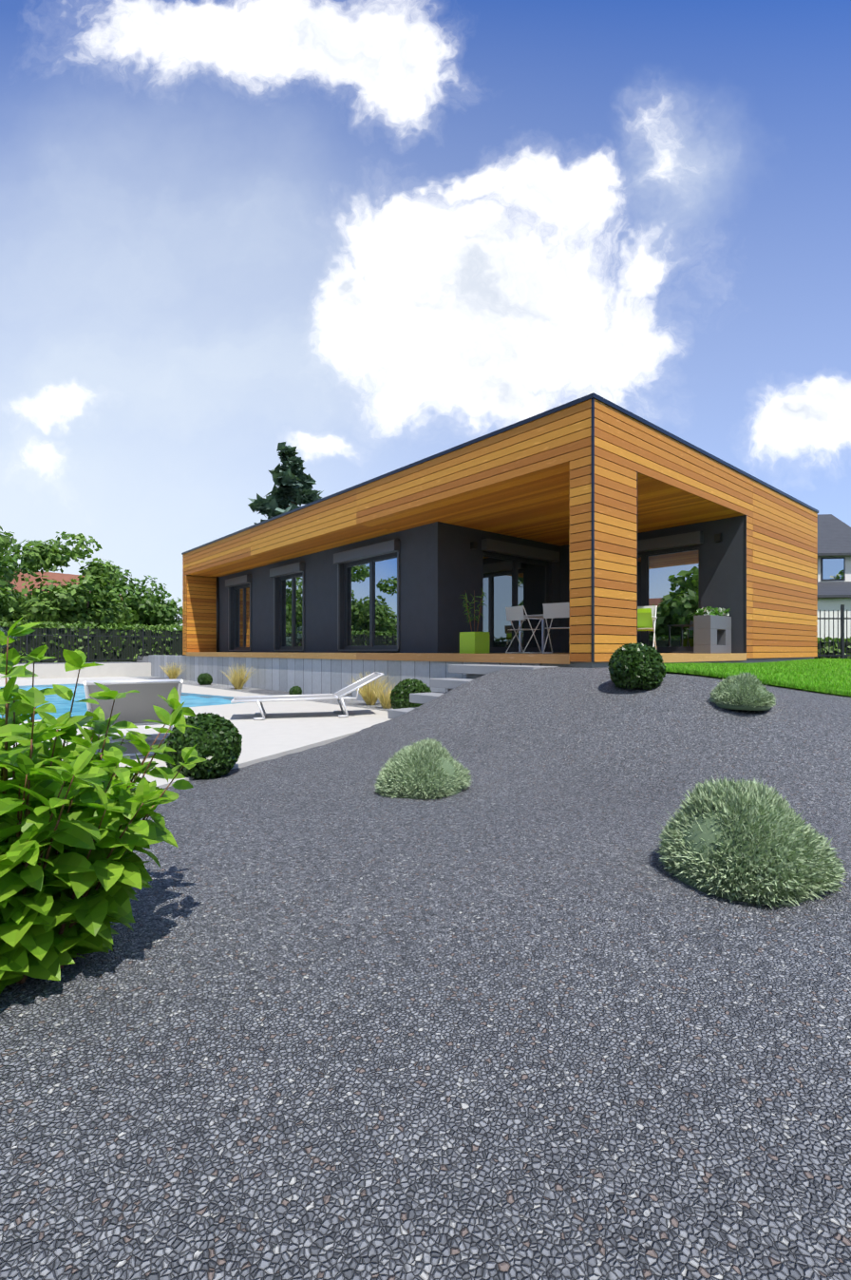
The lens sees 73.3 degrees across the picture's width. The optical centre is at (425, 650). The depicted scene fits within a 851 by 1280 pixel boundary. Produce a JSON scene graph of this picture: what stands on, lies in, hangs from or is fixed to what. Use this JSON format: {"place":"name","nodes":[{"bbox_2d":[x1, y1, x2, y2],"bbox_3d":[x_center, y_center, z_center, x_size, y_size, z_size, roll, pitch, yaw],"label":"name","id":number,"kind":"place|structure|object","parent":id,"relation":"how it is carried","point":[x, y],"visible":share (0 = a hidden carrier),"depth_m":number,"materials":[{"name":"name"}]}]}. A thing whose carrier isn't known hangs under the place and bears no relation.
{"place":"outdoors","nodes":[
{"label":"outdoors","id":0,"kind":"place"},
{"bbox_2d":[0,655,850,1279],"bbox_3d":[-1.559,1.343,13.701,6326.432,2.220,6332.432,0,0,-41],"label":"ground","id":1,"kind":"structure","parent":0,"point":[525,1005],"depth_m":1.60,"materials":[{"name":"grey gravel"}]},
{"bbox_2d":[0,627,17,648],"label":"shrub","id":2,"kind":"object","parent":1,"relation":"on","point":[4,630],"visible":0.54,"depth_m":21.43,"materials":[{"name":"green plant"}]},
{"bbox_2d":[0,525,27,619],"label":"tree","id":3,"kind":"object","parent":1,"relation":"on","point":[8,578],"visible":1,"depth_m":25.99,"materials":[{"name":"green plant"}]},
{"bbox_2d":[0,546,54,628],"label":"tree","id":4,"kind":"object","parent":1,"relation":"on","point":[8,561],"visible":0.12,"depth_m":32.48,"materials":[{"name":"green plant"}]},
{"bbox_2d":[1,569,122,599],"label":"neighbour house","id":5,"kind":"structure","parent":1,"relation":"on","point":[60,577],"depth_m":43.16,"materials":[{"name":"red tile"}]},
{"bbox_2d":[12,531,138,629],"bbox_3d":[-18.211,-2.818,30.300,5.938,6.623,4.713,0,0,-41],"label":"tree","id":6,"kind":"object","parent":1,"relation":"on","point":[85,600],"visible":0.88,"depth_m":28.94,"materials":[{"name":"green plant"}]},
{"bbox_2d":[0,626,183,663],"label":"fence","id":7,"kind":"object","parent":1,"relation":"on","point":[113,636],"visible":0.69,"depth_m":25.36,"materials":[{"name":"grey metal"}]},
{"bbox_2d":[0,654,184,680],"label":"garden walls","id":8,"kind":"structure","parent":1,"relation":"on","point":[153,665],"depth_m":21.99,"materials":[{"name":"concrete"}]},
{"bbox_2d":[0,620,186,663],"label":"hedge","id":9,"kind":"object","parent":1,"relation":"on","point":[101,647],"visible":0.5,"depth_m":25.92,"materials":[{"name":"green plant"}]},
{"bbox_2d":[0,617,207,993],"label":"leafy bush","id":10,"kind":"object","parent":1,"relation":"on","point":[73,829],"visible":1,"depth_m":1.79,"materials":[{"name":"green plant"}]},
{"bbox_2d":[92,566,183,630],"bbox_3d":[-18.294,-2.286,35.352,6.670,5.617,5.109,0,0,-41],"label":"tree","id":11,"kind":"object","parent":1,"relation":"on","point":[149,607],"visible":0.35,"depth_m":34.85,"materials":[{"name":"green plant"}]},
{"bbox_2d":[0,676,391,788],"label":"pool paving","id":12,"kind":"structure","parent":1,"relation":"on","point":[283,728],"depth_m":8.04,"materials":[{"name":"white concrete"}]},
{"bbox_2d":[0,683,244,721],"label":"pool","id":13,"kind":"structure","parent":12,"relation":"in","point":[63,706],"depth_m":12.38,"materials":[{"name":"blue liquid"}]},
{"bbox_2d":[83,678,182,756],"bbox_3d":[-2.996,0.639,5.902,0.776,0.765,2.011,0,0,-27],"label":"sun lounger","id":14,"kind":"object","parent":12,"relation":"on","point":[136,709],"visible":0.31,"depth_m":5.26,"materials":[{"name":"white"}]},
{"bbox_2d":[230,671,383,720],"bbox_3d":[-1.834,0.687,8.982,2.271,0.669,0.736,0,0,-15],"label":"sun lounger","id":15,"kind":"object","parent":12,"relation":"on","point":[339,695],"visible":0.98,"depth_m":8.90,"materials":[{"name":"white plastic"}]},
{"bbox_2d":[163,712,242,780],"bbox_3d":[-1.883,0.798,4.864,0.644,0.555,0.635,0,0,-41],"label":"boxwood","id":16,"kind":"object","parent":1,"relation":"on","point":[216,738],"visible":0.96,"depth_m":4.67,"materials":[{"name":"green plant"}]},
{"bbox_2d":[129,676,393,711],"bbox_3d":[-5.670,1.041,16.214,0.968,0.001,18.020,0,0,-41],"label":"pool coping","id":17,"kind":"object","parent":1,"relation":"on","point":[358,703],"visible":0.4,"depth_m":13.40,"materials":[{"name":"white concrete"}]},
{"bbox_2d":[160,661,186,679],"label":"ornamental grass","id":18,"kind":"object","parent":17,"relation":"on","point":[172,675],"depth_m":19.71,"materials":[{"name":"beige plant"}]},
{"bbox_2d":[196,672,212,685],"bbox_3d":[-6.715,0.868,17.431,0.458,0.387,0.471,0,0,-41],"label":"boxwood","id":19,"kind":"object","parent":17,"relation":"on","point":[205,678],"visible":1,"depth_m":17.30,"materials":[{"name":"green plant"}]},
{"bbox_2d":[220,662,255,689],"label":"ornamental grass","id":20,"kind":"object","parent":17,"relation":"on","point":[238,680],"depth_m":15.36,"materials":[{"name":"beige plant"}]},
{"bbox_2d":[288,686,302,694],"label":"boxwood","id":21,"kind":"object","parent":17,"relation":"on","point":[296,690],"visible":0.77,"depth_m":12.93,"materials":[{"name":"green plant"}]},
{"bbox_2d":[347,670,394,705],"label":"ornamental grass","id":22,"kind":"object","parent":17,"relation":"on","point":[369,696],"depth_m":10.89,"materials":[{"name":"beige plant"}]},
{"bbox_2d":[370,682,395,708],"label":"ornamental grass","id":23,"kind":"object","parent":17,"relation":"on","point":[385,701],"depth_m":10.28,"materials":[{"name":"beige plant"}]},
{"bbox_2d":[389,678,431,708],"bbox_3d":[-0.227,0.767,9.484,0.724,0.622,0.743,0,0,-41],"label":"boxwood","id":24,"kind":"object","parent":17,"relation":"on","point":[402,691],"visible":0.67,"depth_m":9.27,"materials":[{"name":"green plant"}]},
{"bbox_2d":[248,441,324,524],"bbox_3d":[-8.635,-6.311,36.017,7.721,13.343,8.537,0,0,-41],"label":"conifer tree","id":25,"kind":"object","parent":1,"relation":"on","point":[293,482],"visible":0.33,"depth_m":35.52,"materials":[{"name":"green plant"}]},
{"bbox_2d":[374,738,474,800],"bbox_3d":[-0.050,0.876,4.376,0.770,0.427,0.729,-3,1,-34],"label":"lavender","id":26,"kind":"object","parent":1,"relation":"on","point":[429,769],"visible":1,"depth_m":4.20,"materials":[{"name":"green plant"}]},
{"bbox_2d":[388,664,557,719],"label":"garden steps","id":27,"kind":"structure","parent":1,"relation":"on","point":[472,672],"depth_m":8.49,"materials":[{"name":"concrete"}]},
{"bbox_2d":[182,399,818,662],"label":"timber cladding","id":28,"kind":"structure","parent":1,"relation":"on","point":[782,558],"depth_m":9.85,"materials":[{"name":"brown wood"}]},
{"bbox_2d":[459,631,489,653],"bbox_3d":[0.922,-0.147,10.757,0.400,0.400,0.400,0,0,-41],"label":"lime planter","id":29,"kind":"object","parent":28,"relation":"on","point":[474,642],"visible":1,"depth_m":10.61,"materials":[{"name":"green plastic"}]},
{"bbox_2d":[459,589,487,631],"bbox_3d":[0.918,-0.754,10.772,0.477,0.855,0.546,0,0,-41],"label":"bamboo plant","id":30,"kind":"object","parent":29,"relation":"on","point":[468,606],"visible":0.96,"depth_m":10.76,"materials":[{"name":"green plant"}]},
{"bbox_2d":[181,392,819,554],"bbox_3d":[0.540,-3.417,17.236,9.890,0.100,16.690,0,0,-41],"label":"roof edge","id":31,"kind":"object","parent":28,"relation":"on","point":[582,400],"visible":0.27,"depth_m":9.89,"materials":[{"name":"black metal"}]},
{"bbox_2d":[505,605,543,653],"bbox_3d":[1.862,-0.391,10.840,0.490,0.884,0.540,0,0,-31],"label":"folding chair","id":32,"kind":"object","parent":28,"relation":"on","point":[514,613],"visible":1,"depth_m":10.70,"materials":[{"name":"white paint"}]},
{"bbox_2d":[518,613,544,652],"bbox_3d":[2.602,-0.317,10.955,0.800,0.740,1.500,0,0,-41],"label":"terrace table","id":33,"kind":"object","parent":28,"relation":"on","point":[541,616],"visible":0.25,"depth_m":11.26,"materials":[{"name":"silver metal"}]},
{"bbox_2d":[542,602,570,653],"bbox_3d":[2.409,-0.390,10.131,0.540,0.883,0.489,0,0,34],"label":"folding chair","id":34,"kind":"object","parent":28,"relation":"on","point":[552,611],"visible":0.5,"depth_m":9.98,"materials":[{"name":"white paint"}]},
{"bbox_2d":[637,605,657,649],"bbox_3d":[3.904,-0.390,10.421,0.540,0.880,0.488,0,0,29],"label":"folding chair","id":35,"kind":"object","parent":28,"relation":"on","point":[646,616],"visible":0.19,"depth_m":10.49,"materials":[{"name":"white paint"}]},
{"bbox_2d":[693,614,731,653],"bbox_3d":[5.589,-0.307,11.132,0.950,0.720,0.320,0,0,-41],"label":"planter","id":36,"kind":"object","parent":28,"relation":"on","point":[712,634],"visible":1,"depth_m":10.87,"materials":[{"name":"grey concrete"}]},
{"bbox_2d":[695,606,729,616],"bbox_3d":[5.596,-0.732,11.137,0.964,0.252,0.368,0,0,-41],"label":"potted plant","id":37,"kind":"object","parent":36,"relation":"in","point":[710,610],"visible":0.96,"depth_m":10.93,"materials":[{"name":"green plant"}]},
{"bbox_2d":[608,642,666,689],"bbox_3d":[2.258,0.169,6.130,0.572,0.523,0.599,0,0,-41],"label":"boxwood","id":38,"kind":"object","parent":1,"relation":"on","point":[637,665],"visible":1,"depth_m":5.94,"materials":[{"name":"green plant"}]},
{"bbox_2d":[709,671,776,710],"bbox_3d":[2.945,0.355,5.340,0.509,0.358,0.604,0,0,-14],"label":"lavender","id":39,"kind":"object","parent":1,"relation":"on","point":[748,692],"visible":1,"depth_m":5.20,"materials":[{"name":"green plant"}]},
{"bbox_2d":[654,774,849,909],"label":"lavender","id":40,"kind":"object","parent":1,"relation":"on","point":[754,842],"visible":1,"depth_m":2.46,"materials":[{"name":"green plant"}]},
{"bbox_2d":[814,636,850,659],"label":"hedge","id":41,"kind":"object","parent":1,"relation":"on","point":[835,646],"visible":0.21,"depth_m":16.47,"materials":[{"name":"green plant"}]},
{"bbox_2d":[817,514,850,641],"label":"neighbour house","id":42,"kind":"structure","parent":1,"relation":"on","point":[834,537],"depth_m":29.28,"materials":[{"name":"paint"}]},
{"bbox_2d":[818,604,850,658],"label":"fence","id":43,"kind":"object","parent":1,"relation":"on","point":[842,619],"visible":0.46,"depth_m":15.65,"materials":[{"name":"grey metal"}]},
{"bbox_2d":[0,0,850,630],"label":"sky","id":44,"kind":"structure","parent":0,"point":[369,238],"materials":[{"name":"blue"}]},
{"bbox_2d":[188,460,744,577],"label":"house soffit boards","id":45,"kind":"object","parent":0,"point":[534,506],"visible":0.67,"depth_m":11.16,"materials":[{"name":"brown wood"}]},
{"bbox_2d":[216,398,746,662],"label":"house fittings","id":46,"kind":"object","parent":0,"point":[593,529],"visible":0.85,"depth_m":7.72,"materials":[{"name":"black metal"}]},
{"bbox_2d":[218,515,751,653],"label":"house render walls","id":47,"kind":"structure","parent":0,"point":[441,567],"depth_m":12.42,"materials":[{"name":"grey paint"}]},
{"bbox_2d":[225,531,704,650],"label":"house window frames","id":48,"kind":"structure","parent":47,"relation":"in","point":[678,541],"depth_m":13.67,"materials":[{"name":"grey metal"}]},
{"bbox_2d":[235,550,698,647],"bbox_3d":[-0.993,-1.102,14.964,3.138,2.030,14.641,0,0,-61],"label":"window glass","id":49,"kind":"object","parent":48,"relation":"in","point":[674,587],"visible":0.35,"depth_m":13.31,"materials":[{"name":"clear glass"}]},
{"bbox_2d":[470,533,723,549],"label":"house wall lamps","id":50,"kind":"object","parent":47,"relation":"attached to","point":[717,539],"visible":1,"depth_m":11.54,"materials":[{"name":"black metal"}]},
{"bbox_2d":[184,655,814,702],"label":"foundation wall","id":51,"kind":"structure","parent":0,"point":[315,676],"depth_m":13.11,"materials":[{"name":"grey concrete"}]},
{"bbox_2d":[186,651,746,664],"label":"wooden deck","id":52,"kind":"structure","parent":51,"relation":"on","point":[558,658],"depth_m":10.34,"materials":[{"name":"brown wood"}]},
{"bbox_2d":[664,657,850,697],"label":"lawn","id":53,"kind":"structure","parent":0,"point":[721,670],"depth_m":7.06,"materials":[{"name":"green plant"}]},
{"bbox_2d":[817,557,845,580],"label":"window","id":54,"kind":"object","parent":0,"point":[832,568],"visible":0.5,"depth_m":29.62,"materials":[{"name":"glass"}]}
]}

